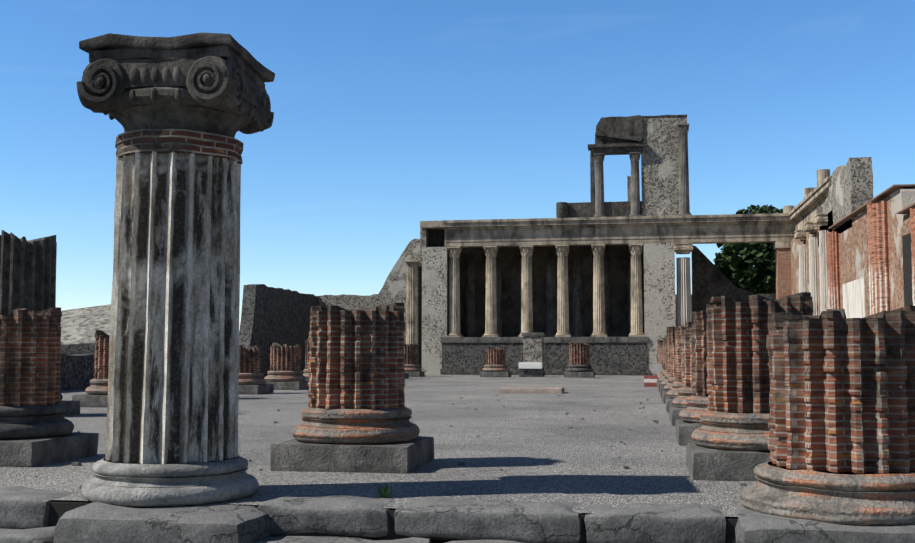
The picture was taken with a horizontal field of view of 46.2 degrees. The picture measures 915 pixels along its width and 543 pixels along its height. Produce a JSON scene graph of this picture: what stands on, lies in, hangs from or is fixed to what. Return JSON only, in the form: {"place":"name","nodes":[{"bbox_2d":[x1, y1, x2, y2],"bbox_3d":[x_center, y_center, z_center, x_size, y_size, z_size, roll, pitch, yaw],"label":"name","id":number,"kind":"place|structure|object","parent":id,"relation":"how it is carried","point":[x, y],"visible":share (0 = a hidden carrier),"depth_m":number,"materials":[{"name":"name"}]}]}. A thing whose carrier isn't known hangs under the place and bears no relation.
{"place":"outdoors","nodes":[
{"label":"outdoors","id":0,"kind":"place"},
{"bbox_2d":[60,304,110,354],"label":"wall","id":1,"kind":"structure","parent":0,"point":[79,327],"depth_m":49.23,"materials":[{"name":"grey stone"}]},
{"bbox_2d":[0,374,756,516],"bbox_3d":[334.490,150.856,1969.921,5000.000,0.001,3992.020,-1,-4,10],"label":"gravel ground","id":2,"kind":"structure","parent":0,"point":[540,450],"depth_m":12.55,"materials":[{"name":"grey gravel"}]},
{"bbox_2d":[0,230,79,415],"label":"broken column","id":3,"kind":"structure","parent":2,"relation":"on","point":[28,274],"depth_m":19.14,"materials":[{"name":"stone"}]},
{"bbox_2d":[0,307,98,466],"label":"brick column","id":4,"kind":"structure","parent":2,"relation":"on","point":[36,427],"depth_m":11.19,"materials":[{"name":"brick"}]},
{"bbox_2d":[72,330,109,406],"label":"brick column","id":5,"kind":"structure","parent":2,"relation":"on","point":[96,391],"depth_m":22.79,"materials":[{"name":"brick"}]},
{"bbox_2d":[76,32,274,506],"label":"ionic column","id":6,"kind":"structure","parent":2,"relation":"on","point":[182,110],"depth_m":8.31,"materials":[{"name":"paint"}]},
{"bbox_2d":[60,239,421,390],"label":"wall","id":7,"kind":"structure","parent":2,"relation":"on","point":[271,315],"depth_m":54.12,"materials":[{"name":"grey stone"}]},
{"bbox_2d":[238,343,273,394],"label":"brick column","id":8,"kind":"structure","parent":2,"relation":"on","point":[252,381],"depth_m":29.82,"materials":[{"name":"brick"}]},
{"bbox_2d":[264,343,308,389],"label":"brick column","id":9,"kind":"structure","parent":2,"relation":"on","point":[284,372],"depth_m":33.40,"materials":[{"name":"brick"}]},
{"bbox_2d":[303,338,309,380],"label":"brick column","id":10,"kind":"structure","parent":2,"relation":"on","point":[305,370],"depth_m":37.11,"materials":[{"name":"brick"}]},
{"bbox_2d":[270,302,433,472],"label":"brick column","id":11,"kind":"structure","parent":2,"relation":"on","point":[356,413],"depth_m":10.57,"materials":[{"name":"brick"}]},
{"bbox_2d":[377,482,397,497],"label":"step joint weeds","id":12,"kind":"object","parent":2,"relation":"on","point":[384,493],"visible":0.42,"depth_m":8.45,"materials":[{"name":"green plant"}]},
{"bbox_2d":[35,394,746,488],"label":"pebbles","id":13,"kind":"object","parent":2,"relation":"on","point":[250,460],"visible":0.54,"depth_m":11.28,"materials":[{"name":"grey stone"}]},
{"bbox_2d":[404,343,424,376],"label":"brick column","id":14,"kind":"structure","parent":2,"relation":"on","point":[412,367],"depth_m":51.37,"materials":[{"name":"brick"}]},
{"bbox_2d":[480,347,510,376],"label":"brick column","id":15,"kind":"structure","parent":2,"relation":"on","point":[495,366],"depth_m":50.66,"materials":[{"name":"brick"}]},
{"bbox_2d":[498,387,564,393],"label":"stone slab","id":16,"kind":"structure","parent":2,"relation":"on","point":[536,390],"depth_m":30.15,"materials":[{"name":"beige stone"}]},
{"bbox_2d":[519,333,544,376],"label":"statue pedestal","id":17,"kind":"object","parent":2,"relation":"on","point":[531,364],"visible":1,"depth_m":50.90,"materials":[{"name":"stone"}]},
{"bbox_2d":[564,342,594,377],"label":"brick column","id":18,"kind":"structure","parent":2,"relation":"on","point":[579,366],"depth_m":50.00,"materials":[{"name":"brick"}]},
{"bbox_2d":[420,115,794,374],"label":"temple ruin","id":19,"kind":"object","parent":2,"relation":"on","point":[597,273],"visible":0.98,"depth_m":55.99,"materials":[{"name":"stone"}]},
{"bbox_2d":[644,364,661,386],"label":"barrier","id":20,"kind":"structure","parent":2,"relation":"on","point":[650,380],"depth_m":36.33,"materials":[{"name":"plastic"}]},
{"bbox_2d":[654,344,659,374],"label":"brick column","id":21,"kind":"structure","parent":2,"relation":"on","point":[658,355],"depth_m":46.12,"materials":[{"name":"brick"}]},
{"bbox_2d":[657,338,664,387],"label":"brick column","id":22,"kind":"structure","parent":2,"relation":"on","point":[661,375],"depth_m":35.29,"materials":[{"name":"brick"}]},
{"bbox_2d":[658,338,667,391],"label":"brick column","id":23,"kind":"structure","parent":2,"relation":"on","point":[665,358],"depth_m":31.68,"materials":[{"name":"brick"}]},
{"bbox_2d":[662,343,675,403],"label":"brick column","id":24,"kind":"structure","parent":2,"relation":"on","point":[668,386],"depth_m":24.43,"materials":[{"name":"brick"}]},
{"bbox_2d":[660,324,685,396],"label":"brick column","id":25,"kind":"structure","parent":2,"relation":"on","point":[670,332],"depth_m":28.07,"materials":[{"name":"brick"}]},
{"bbox_2d":[665,322,691,412],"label":"brick column","id":26,"kind":"structure","parent":2,"relation":"on","point":[672,394],"depth_m":20.88,"materials":[{"name":"brick"}]},
{"bbox_2d":[669,328,692,425],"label":"brick column","id":27,"kind":"structure","parent":2,"relation":"on","point":[684,393],"depth_m":17.25,"materials":[{"name":"brick"}]},
{"bbox_2d":[675,310,708,445],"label":"brick column","id":28,"kind":"structure","parent":2,"relation":"on","point":[687,423],"depth_m":13.62,"materials":[{"name":"brick"}]},
{"bbox_2d":[713,204,782,293],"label":"holm oak tree","id":29,"kind":"object","parent":2,"relation":"on","point":[750,267],"visible":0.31,"depth_m":95.38,"materials":[{"name":"green plant"}]},
{"bbox_2d":[686,292,812,481],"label":"brick column","id":30,"kind":"structure","parent":2,"relation":"on","point":[729,441],"depth_m":9.86,"materials":[{"name":"brick"}]},
{"bbox_2d":[674,157,914,325],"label":"ruined wall","id":31,"kind":"structure","parent":2,"relation":"on","point":[849,248],"depth_m":40.37,"materials":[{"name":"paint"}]},
{"bbox_2d":[0,486,914,542],"bbox_3d":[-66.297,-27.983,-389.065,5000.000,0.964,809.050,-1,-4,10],"label":"basalt entrance steps","id":32,"kind":"structure","parent":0,"point":[30,515],"depth_m":7.67,"materials":[{"name":"grey stone"}]},
{"bbox_2d":[739,305,914,525],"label":"brick column","id":33,"kind":"structure","parent":32,"relation":"on","point":[841,442],"depth_m":7.32,"materials":[{"name":"red brick"}]},
{"bbox_2d":[0,0,914,329],"label":"sky","id":34,"kind":"structure","parent":0,"point":[391,116],"materials":[{"name":"blue"}]},
{"bbox_2d":[653,340,662,374],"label":"brick column","id":35,"kind":"structure","parent":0,"point":[659,341],"depth_m":49.71,"materials":[{"name":"brick"}]},
{"bbox_2d":[657,342,663,374],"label":"brick column","id":36,"kind":"structure","parent":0,"point":[662,360],"depth_m":38.91,"materials":[{"name":"brick"}]}
]}

